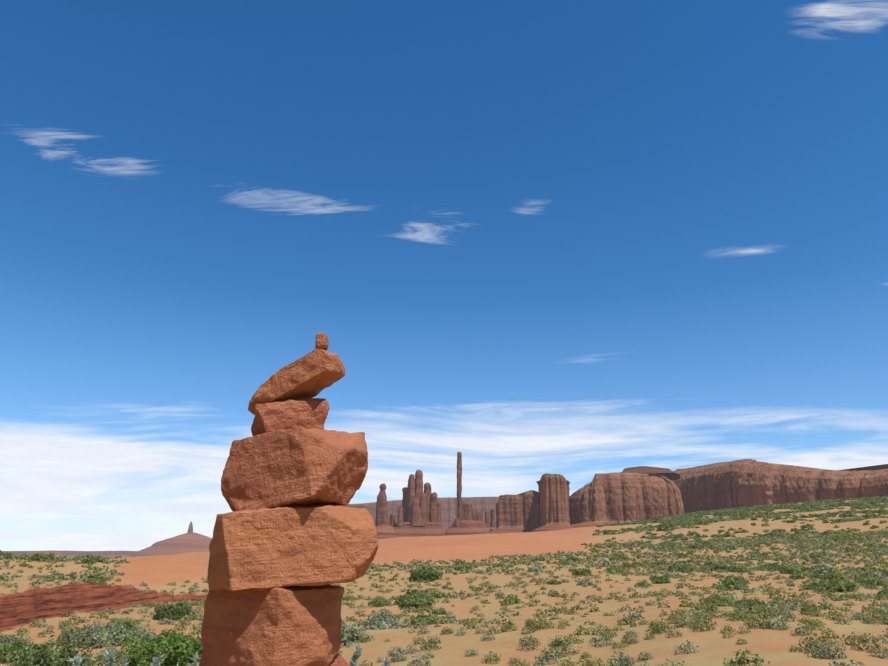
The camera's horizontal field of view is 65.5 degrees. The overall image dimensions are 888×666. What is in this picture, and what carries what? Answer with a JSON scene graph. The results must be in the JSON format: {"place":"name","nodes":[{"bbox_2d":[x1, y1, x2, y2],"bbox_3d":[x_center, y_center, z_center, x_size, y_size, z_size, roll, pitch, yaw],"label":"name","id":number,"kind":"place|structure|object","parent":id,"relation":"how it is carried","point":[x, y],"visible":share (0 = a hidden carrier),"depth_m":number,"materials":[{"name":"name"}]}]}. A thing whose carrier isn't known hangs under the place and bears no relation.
{"place":"outdoors","nodes":[
{"label":"outdoors","id":0,"kind":"place"},
{"bbox_2d":[0,497,887,665],"bbox_3d":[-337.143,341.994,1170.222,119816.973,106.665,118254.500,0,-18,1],"label":"desert ground","id":1,"kind":"structure","parent":0,"point":[25,605],"depth_m":53.77,"materials":[{"name":"orange sand"}]},
{"bbox_2d":[2,550,137,558],"bbox_3d":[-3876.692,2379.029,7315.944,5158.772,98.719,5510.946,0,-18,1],"label":"distant mesa","id":2,"kind":"structure","parent":1,"relation":"on","point":[107,554],"depth_m":5103.27,"materials":[{"name":"stone"}]},
{"bbox_2d":[5,632,166,665],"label":"sagebrush","id":3,"kind":"object","parent":1,"relation":"on","point":[55,652],"visible":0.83,"depth_m":2.60,"materials":[{"name":"green plant"}]},
{"bbox_2d":[130,532,211,556],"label":"hill","id":4,"kind":"structure","parent":1,"relation":"on","point":[188,542],"depth_m":3990.56,"materials":[{"name":"brown stone"}]},
{"bbox_2d":[187,521,192,532],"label":"rock spire","id":5,"kind":"structure","parent":4,"relation":"on","point":[190,529],"depth_m":4182.27,"materials":[{"name":"brown stone"}]},
{"bbox_2d":[1,643,390,665],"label":"sage plant","id":6,"kind":"object","parent":1,"relation":"on","point":[77,660],"visible":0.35,"depth_m":2.29,"materials":[{"name":"green plant"}]},
{"bbox_2d":[0,566,442,665],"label":"bushes","id":7,"kind":"object","parent":1,"relation":"on","point":[149,645],"visible":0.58,"depth_m":31.30,"materials":[{"name":"green plant"}]},
{"bbox_2d":[376,524,393,538],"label":"talus rock","id":8,"kind":"object","parent":1,"relation":"on","point":[383,531],"visible":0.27,"depth_m":1364.85,"materials":[{"name":"brown stone"}]},
{"bbox_2d":[375,483,387,525],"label":"rock spire","id":9,"kind":"object","parent":8,"relation":"on","point":[381,511],"visible":0.92,"depth_m":1408.10,"materials":[{"name":"brown stone"}]},
{"bbox_2d":[390,514,395,526],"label":"rock spire","id":10,"kind":"object","parent":8,"relation":"on","point":[392,519],"visible":0.85,"depth_m":1405.52,"materials":[{"name":"brown stone"}]},
{"bbox_2d":[393,522,444,537],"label":"talus rock","id":11,"kind":"object","parent":1,"relation":"on","point":[406,529],"visible":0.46,"depth_m":1372.52,"materials":[{"name":"brown stone"}]},
{"bbox_2d":[397,505,402,525],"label":"rock spire","id":12,"kind":"object","parent":11,"relation":"on","point":[400,517],"visible":0.94,"depth_m":1392.75,"materials":[{"name":"brown stone"}]},
{"bbox_2d":[402,487,407,521],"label":"rock spire","id":13,"kind":"object","parent":11,"relation":"on","point":[404,500],"visible":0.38,"depth_m":1421.66,"materials":[{"name":"stone"}]},
{"bbox_2d":[407,474,415,522],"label":"rock spire","id":14,"kind":"object","parent":11,"relation":"on","point":[411,486],"visible":0.69,"depth_m":1412.93,"materials":[{"name":"brown stone"}]},
{"bbox_2d":[411,498,420,525],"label":"rock spire","id":15,"kind":"object","parent":11,"relation":"on","point":[416,518],"visible":0.92,"depth_m":1390.28,"materials":[{"name":"brown stone"}]},
{"bbox_2d":[415,470,422,506],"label":"rock spire","id":16,"kind":"object","parent":11,"relation":"on","point":[419,483],"visible":0.44,"depth_m":1425.22,"materials":[{"name":"brown stone"}]},
{"bbox_2d":[420,493,427,525],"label":"rock spire","id":17,"kind":"object","parent":11,"relation":"on","point":[424,510],"visible":0.92,"depth_m":1394.82,"materials":[{"name":"brown stone"}]},
{"bbox_2d":[424,482,431,521],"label":"rock spire","id":18,"kind":"object","parent":11,"relation":"on","point":[427,488],"visible":0.48,"depth_m":1430.38,"materials":[{"name":"brown stone"}]},
{"bbox_2d":[429,492,437,522],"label":"rock spire","id":19,"kind":"object","parent":11,"relation":"on","point":[433,512],"visible":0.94,"depth_m":1414.65,"materials":[{"name":"brown stone"}]},
{"bbox_2d":[437,501,441,526],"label":"rock spire","id":20,"kind":"object","parent":11,"relation":"on","point":[439,513],"visible":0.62,"depth_m":1422.28,"materials":[{"name":"brown stone"}]},
{"bbox_2d":[345,497,498,529],"bbox_3d":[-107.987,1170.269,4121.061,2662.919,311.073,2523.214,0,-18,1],"label":"distant mesa","id":21,"kind":"structure","parent":1,"relation":"on","point":[481,505],"depth_m":3604.74,"materials":[{"name":"brown stone"}]},
{"bbox_2d":[0,568,887,665],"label":"small shrubs","id":22,"kind":"object","parent":1,"relation":"on","point":[802,604],"visible":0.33,"depth_m":51.60,"materials":[{"name":"green plant"}]},
{"bbox_2d":[0,528,887,582],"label":"shrubs","id":23,"kind":"object","parent":1,"relation":"on","point":[817,541],"visible":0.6,"depth_m":148.10,"materials":[{"name":"green plant"}]},
{"bbox_2d":[0,550,887,603],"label":"shrubs","id":24,"kind":"object","parent":1,"relation":"on","point":[877,577],"visible":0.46,"depth_m":68.55,"materials":[{"name":"green plant"}]},
{"bbox_2d":[0,588,887,665],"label":"shrubs","id":25,"kind":"object","parent":1,"relation":"on","point":[349,634],"visible":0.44,"depth_m":37.25,"materials":[{"name":"green plant"}]},
{"bbox_2d":[5,603,887,665],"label":"shrubs","id":26,"kind":"object","parent":1,"relation":"on","point":[765,615],"visible":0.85,"depth_m":23.18,"materials":[{"name":"green plant"}]},
{"bbox_2d":[444,520,492,535],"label":"rock base","id":27,"kind":"object","parent":1,"relation":"on","point":[468,527],"visible":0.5,"depth_m":1378.17,"materials":[{"name":"brown stone"}]},
{"bbox_2d":[454,518,458,525],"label":"rock spire","id":28,"kind":"object","parent":27,"relation":"on","point":[456,522],"visible":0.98,"depth_m":1389.75,"materials":[{"name":"brown stone"}]},
{"bbox_2d":[457,452,461,520],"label":"rock spire","id":29,"kind":"object","parent":27,"relation":"on","point":[459,484],"visible":0.92,"depth_m":1424.54,"materials":[{"name":"brown stone"}]},
{"bbox_2d":[462,502,472,520],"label":"rock pillar","id":30,"kind":"structure","parent":27,"relation":"on","point":[466,510],"depth_m":1423.00,"materials":[{"name":"brown stone"}]},
{"bbox_2d":[472,507,477,520],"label":"rock spire","id":31,"kind":"object","parent":27,"relation":"on","point":[474,513],"visible":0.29,"depth_m":1430.55,"materials":[{"name":"brown stone"}]},
{"bbox_2d":[477,512,481,520],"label":"rock spire","id":32,"kind":"object","parent":27,"relation":"on","point":[479,516],"visible":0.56,"depth_m":1410.14,"materials":[{"name":"brown stone"}]},
{"bbox_2d":[485,511,489,526],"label":"rock spire","id":33,"kind":"object","parent":27,"relation":"on","point":[487,518],"visible":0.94,"depth_m":1418.67,"materials":[{"name":"brown stone"}]},
{"bbox_2d":[490,509,494,526],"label":"rock spire","id":34,"kind":"object","parent":1,"relation":"on","point":[492,521],"visible":1,"depth_m":1430.07,"materials":[{"name":"brown stone"}]},
{"bbox_2d":[106,517,887,565],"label":"shrubs","id":35,"kind":"object","parent":1,"relation":"on","point":[697,537],"visible":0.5,"depth_m":263.06,"materials":[{"name":"green plant"}]},
{"bbox_2d":[485,490,548,533],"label":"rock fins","id":36,"kind":"object","parent":1,"relation":"on","point":[518,513],"visible":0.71,"depth_m":1207.64,"materials":[{"name":"brown stone"}]},
{"bbox_2d":[531,473,572,531],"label":"butte","id":37,"kind":"object","parent":1,"relation":"on","point":[553,489],"visible":0.96,"depth_m":1087.24,"materials":[{"name":"brown stone"}]},
{"bbox_2d":[550,472,684,530],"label":"cliff rock","id":38,"kind":"object","parent":1,"relation":"on","point":[606,498],"visible":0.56,"depth_m":1095.09,"materials":[{"name":"brown stone"}]},
{"bbox_2d":[620,466,679,480],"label":"cap rock","id":39,"kind":"object","parent":38,"relation":"on","point":[669,474],"visible":0.5,"depth_m":1226.34,"materials":[{"name":"brown stone"}]},
{"bbox_2d":[593,495,887,534],"bbox_3d":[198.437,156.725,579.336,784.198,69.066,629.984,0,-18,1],"label":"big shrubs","id":40,"kind":"object","parent":1,"relation":"on","point":[673,522],"visible":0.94,"depth_m":436.89,"materials":[{"name":"green plant"}]},
{"bbox_2d":[673,459,887,512],"bbox_3d":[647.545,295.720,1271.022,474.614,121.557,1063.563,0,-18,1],"label":"mesa","id":41,"kind":"structure","parent":1,"relation":"on","point":[735,484],"depth_m":1020.68,"materials":[{"name":"brown stone"}]},
{"bbox_2d":[0,0,887,550],"label":"sky","id":42,"kind":"structure","parent":0,"point":[576,240],"materials":[{"name":"blue"}]},
{"bbox_3d":[-0.266,0.642,1.020,0.290,0.119,0.215,-4,-18,19],"label":"cairn","id":43,"kind":"object","parent":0,"visible":0},
{"bbox_2d":[329,653,349,665],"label":"rock","id":44,"kind":"object","parent":43,"relation":"on","point":[338,660],"visible":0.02,"depth_m":1.08,"materials":[{"name":"stone"}]},
{"bbox_2d":[199,584,343,665],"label":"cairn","id":45,"kind":"object","parent":44,"relation":"on","point":[290,626],"visible":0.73,"depth_m":1.01,"materials":[{"name":"stone"}]},
{"bbox_2d":[207,505,377,591],"bbox_3d":[-0.242,0.339,1.105,0.260,0.122,0.186,1,-18,-17],"label":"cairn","id":46,"kind":"object","parent":45,"relation":"on","point":[280,546],"visible":1,"depth_m":1.02,"materials":[{"name":"stone"}]},
{"bbox_2d":[221,426,367,511],"bbox_3d":[-0.243,0.233,1.140,0.226,0.129,0.150,-16,-22,19],"label":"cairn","id":47,"kind":"object","parent":46,"relation":"on","point":[299,466],"visible":0.79,"depth_m":1.08,"materials":[{"name":"stone"}]},
{"bbox_2d":[251,398,329,436],"bbox_3d":[-0.260,0.154,1.171,0.124,0.076,0.093,-4,-14,-29],"label":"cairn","id":48,"kind":"object","parent":47,"relation":"on","point":[309,413],"visible":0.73,"depth_m":1.14,"materials":[{"name":"stone"}]},
{"bbox_2d":[248,348,344,414],"bbox_3d":[-0.254,0.090,1.188,0.177,0.052,0.090,-30,-20,-1],"label":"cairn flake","id":49,"kind":"object","parent":48,"relation":"on","point":[314,373],"visible":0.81,"depth_m":1.15,"materials":[{"name":"stone"}]},
{"bbox_2d":[315,333,328,349],"bbox_3d":[-0.210,0.015,1.188,0.023,0.029,0.020,3,-18,-8],"label":"pebble","id":50,"kind":"object","parent":49,"relation":"on","point":[322,341],"visible":0.94,"depth_m":1.18,"materials":[{"name":"stone"}]}
]}

